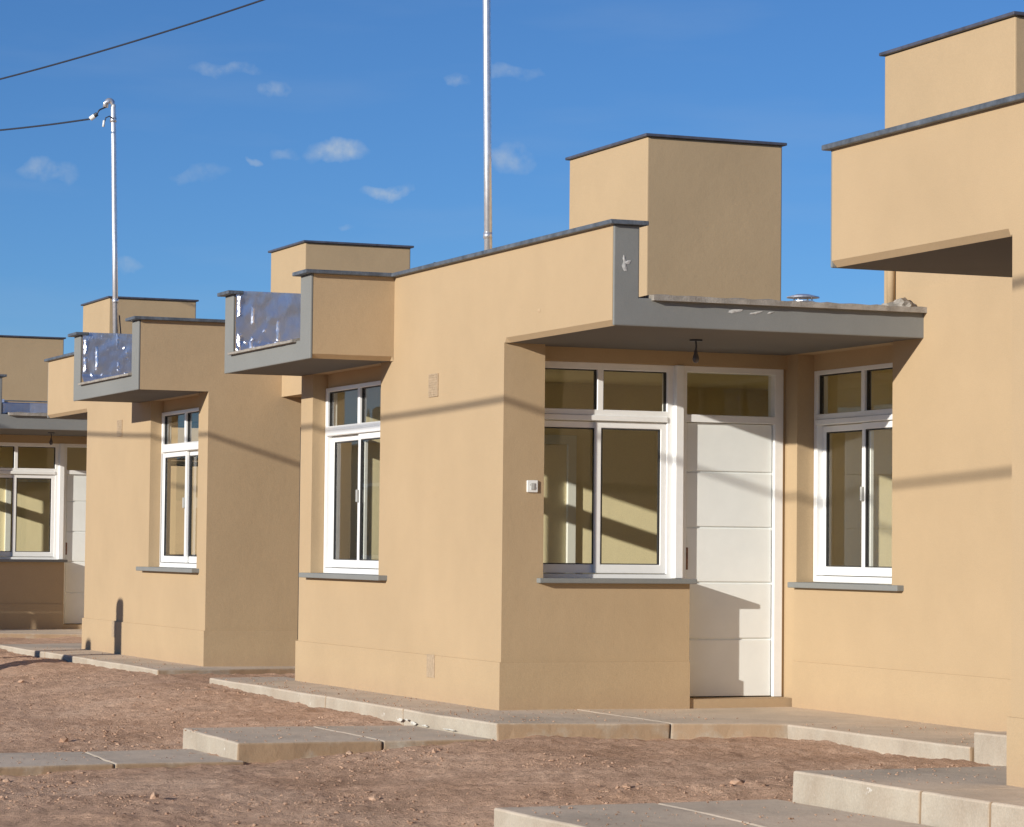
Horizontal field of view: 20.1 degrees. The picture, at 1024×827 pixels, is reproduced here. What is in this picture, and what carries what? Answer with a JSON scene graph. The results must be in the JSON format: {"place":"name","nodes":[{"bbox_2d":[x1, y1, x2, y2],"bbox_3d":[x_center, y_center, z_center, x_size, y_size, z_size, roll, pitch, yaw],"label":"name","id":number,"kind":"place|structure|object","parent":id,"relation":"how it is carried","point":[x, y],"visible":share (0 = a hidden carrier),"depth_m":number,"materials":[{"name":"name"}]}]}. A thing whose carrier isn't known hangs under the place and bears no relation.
{"place":"outdoors","nodes":[
{"label":"outdoors","id":0,"kind":"place"},
{"bbox_2d":[0,629,81,638],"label":"pavement","id":1,"kind":"structure","parent":0,"point":[33,633],"depth_m":36.38,"materials":[{"name":"concrete"}]},
{"bbox_2d":[0,749,243,775],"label":"path","id":2,"kind":"structure","parent":0,"point":[98,760],"depth_m":17.74,"materials":[{"name":"concrete"}]},
{"bbox_2d":[0,643,294,674],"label":"pavement","id":3,"kind":"structure","parent":0,"point":[118,661],"depth_m":27.85,"materials":[{"name":"concrete"}]},
{"bbox_2d":[183,725,492,762],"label":"path","id":4,"kind":"structure","parent":0,"point":[252,747],"depth_m":18.39,"materials":[{"name":"concrete"}]},
{"bbox_2d":[0,636,990,826],"bbox_3d":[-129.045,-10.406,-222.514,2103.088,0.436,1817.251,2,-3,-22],"label":"ground","id":5,"kind":"structure","parent":0,"point":[694,764],"depth_m":16.86,"materials":[{"name":"soil"}]},
{"bbox_2d":[0,335,65,400],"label":"house","id":6,"kind":"structure","parent":5,"relation":"on","point":[23,366],"depth_m":47.14,"materials":[{"name":"paint"}]},
{"bbox_2d":[0,296,198,628],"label":"house","id":7,"kind":"structure","parent":5,"relation":"on","point":[43,461],"depth_m":38.35,"materials":[{"name":"paint"}]},
{"bbox_2d":[4,479,59,559],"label":"inner door","id":8,"kind":"structure","parent":7,"relation":"in","point":[8,481],"depth_m":42.18,"materials":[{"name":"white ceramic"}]},
{"bbox_2d":[0,442,64,558],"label":"window","id":9,"kind":"structure","parent":7,"relation":"in","point":[56,475],"depth_m":38.30,"materials":[{"name":"white plastic"}]},
{"bbox_2d":[61,444,86,623],"bbox_3d":[-5.589,1.607,38.560,0.818,2.390,0.112,2,-3,-22],"label":"door","id":10,"kind":"structure","parent":7,"relation":"in","point":[75,482],"depth_m":38.43,"materials":[{"name":"metal"}]},
{"bbox_2d":[44,240,413,666],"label":"house","id":11,"kind":"structure","parent":5,"relation":"on","point":[222,590],"depth_m":27.37,"materials":[{"name":"paint"}]},
{"bbox_2d":[102,98,120,333],"bbox_3d":[-4.330,-1.828,31.503,0.321,3.221,0.079,2,-3,-22],"label":"service mast","id":12,"kind":"object","parent":11,"relation":"on","point":[113,118],"visible":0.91,"depth_m":31.50,"materials":[{"name":"metal"}]},
{"bbox_2d":[159,407,198,567],"bbox_3d":[-3.138,0.727,28.036,0.102,1.535,1.712,2,-3,-22],"label":"window","id":13,"kind":"structure","parent":11,"relation":"in","point":[187,449],"depth_m":28.34,"materials":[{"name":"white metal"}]},
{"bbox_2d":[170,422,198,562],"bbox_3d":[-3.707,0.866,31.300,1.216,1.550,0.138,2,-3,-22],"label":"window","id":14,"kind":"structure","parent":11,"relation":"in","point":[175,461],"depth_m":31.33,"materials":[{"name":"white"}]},
{"bbox_2d":[0,647,1000,826],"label":"loose clods","id":15,"kind":"object","parent":5,"relation":"on","point":[63,738],"visible":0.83,"depth_m":16.66,"materials":[{"name":"soil"}]},
{"bbox_2d":[217,133,926,718],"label":"house","id":16,"kind":"structure","parent":5,"relation":"on","point":[627,439],"depth_m":21.05,"materials":[{"name":"paint"}]},
{"bbox_2d":[323,380,380,574],"bbox_3d":[-1.207,0.526,23.318,0.102,1.535,1.673,2,-3,-22],"label":"window","id":17,"kind":"structure","parent":16,"relation":"in","point":[366,431],"depth_m":23.58,"materials":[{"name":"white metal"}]},
{"bbox_2d":[483,0,491,249],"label":"service mast","id":18,"kind":"object","parent":16,"relation":"on","point":[487,233],"visible":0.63,"depth_m":24.54,"materials":[{"name":"metal"}]},
{"bbox_2d":[544,435,576,562],"bbox_3d":[0.163,1.207,24.787,0.820,2.060,0.035,2,-3,-22],"label":"inner door","id":19,"kind":"structure","parent":16,"relation":"in","point":[569,440],"depth_m":24.93,"materials":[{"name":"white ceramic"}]},
{"bbox_2d":[543,361,683,578],"bbox_3d":[0.647,0.413,20.659,1.216,1.550,0.135,2,-3,-22],"label":"window","id":20,"kind":"structure","parent":16,"relation":"in","point":[669,422],"depth_m":20.76,"materials":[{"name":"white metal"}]},
{"bbox_2d":[675,366,783,696],"bbox_3d":[1.578,0.861,21.044,0.818,2.390,0.112,2,-3,-22],"label":"door","id":21,"kind":"structure","parent":16,"relation":"in","point":[733,479],"depth_m":21.02,"materials":[{"name":"metal"}]},
{"bbox_2d":[787,294,819,301],"bbox_3d":[2.185,-0.752,21.746,0.250,0.292,0.250,2,-3,-22],"label":"roof vent","id":22,"kind":"object","parent":16,"relation":"on","point":[802,296],"visible":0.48,"depth_m":21.70,"materials":[{"name":"metal"}]},
{"bbox_2d":[813,363,892,583],"bbox_3d":[2.502,0.428,20.404,0.102,1.535,1.444,2,-3,-22],"label":"window","id":23,"kind":"structure","parent":16,"relation":"in","point":[870,420],"depth_m":20.64,"materials":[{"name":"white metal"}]},
{"bbox_2d":[881,297,915,306],"bbox_3d":[2.614,-0.740,19.425,0.207,0.082,0.258,2,-3,-22],"label":"mortar heap","id":24,"kind":"object","parent":16,"relation":"on","point":[904,302],"visible":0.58,"depth_m":19.35,"materials":[{"name":"grey concrete"}]},
{"bbox_2d":[821,11,1023,787],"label":"house","id":25,"kind":"structure","parent":5,"relation":"on","point":[927,196],"depth_m":18.52,"materials":[{"name":"paint"}]},
{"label":"street pole","id":26,"kind":"object","parent":5,"relation":"on","visible":0},
{"bbox_2d":[0,118,89,130],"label":"overhead cable","id":27,"kind":"object","parent":26,"relation":"attached to","point":[45,124],"visible":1,"depth_m":32.07,"materials":[{"name":"black rubber"}]},
{"bbox_2d":[89,112,97,120],"bbox_3d":[-4.551,-3.232,31.509,0.105,0.095,0.052,0,-3,10],"label":"wire insulator","id":28,"kind":"object","parent":27,"relation":"attached to","point":[93,116],"visible":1,"depth_m":31.49,"materials":[{"name":"white ceramic"}]},
{"bbox_2d":[0,0,263,79],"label":"overhead cable","id":29,"kind":"object","parent":26,"relation":"attached to","point":[134,40],"visible":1,"depth_m":28.52,"materials":[{"name":"black rubber"}]},
{"bbox_2d":[0,0,1023,353],"label":"sky","id":30,"kind":"structure","parent":0,"point":[243,134],"materials":[{"name":"blue"}]},
{"bbox_2d":[209,677,920,740],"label":"pavement","id":31,"kind":"structure","parent":0,"point":[771,722],"depth_m":19.50,"materials":[{"name":"concrete"}]},
{"bbox_2d":[494,799,933,826],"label":"path","id":32,"kind":"structure","parent":0,"point":[774,811],"depth_m":13.88,"materials":[{"name":"concrete"}]},
{"bbox_2d":[787,723,994,761],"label":"pavement","id":33,"kind":"structure","parent":0,"point":[920,743],"depth_m":17.91,"materials":[{"name":"concrete"}]},
{"bbox_2d":[793,766,1023,826],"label":"pavement","id":34,"kind":"structure","parent":0,"point":[993,799],"depth_m":13.92,"materials":[{"name":"concrete"}]},
{"bbox_2d":[974,731,1006,765],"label":"pavement","id":35,"kind":"structure","parent":0,"point":[990,748],"depth_m":16.61,"materials":[{"name":"concrete"}]}
]}

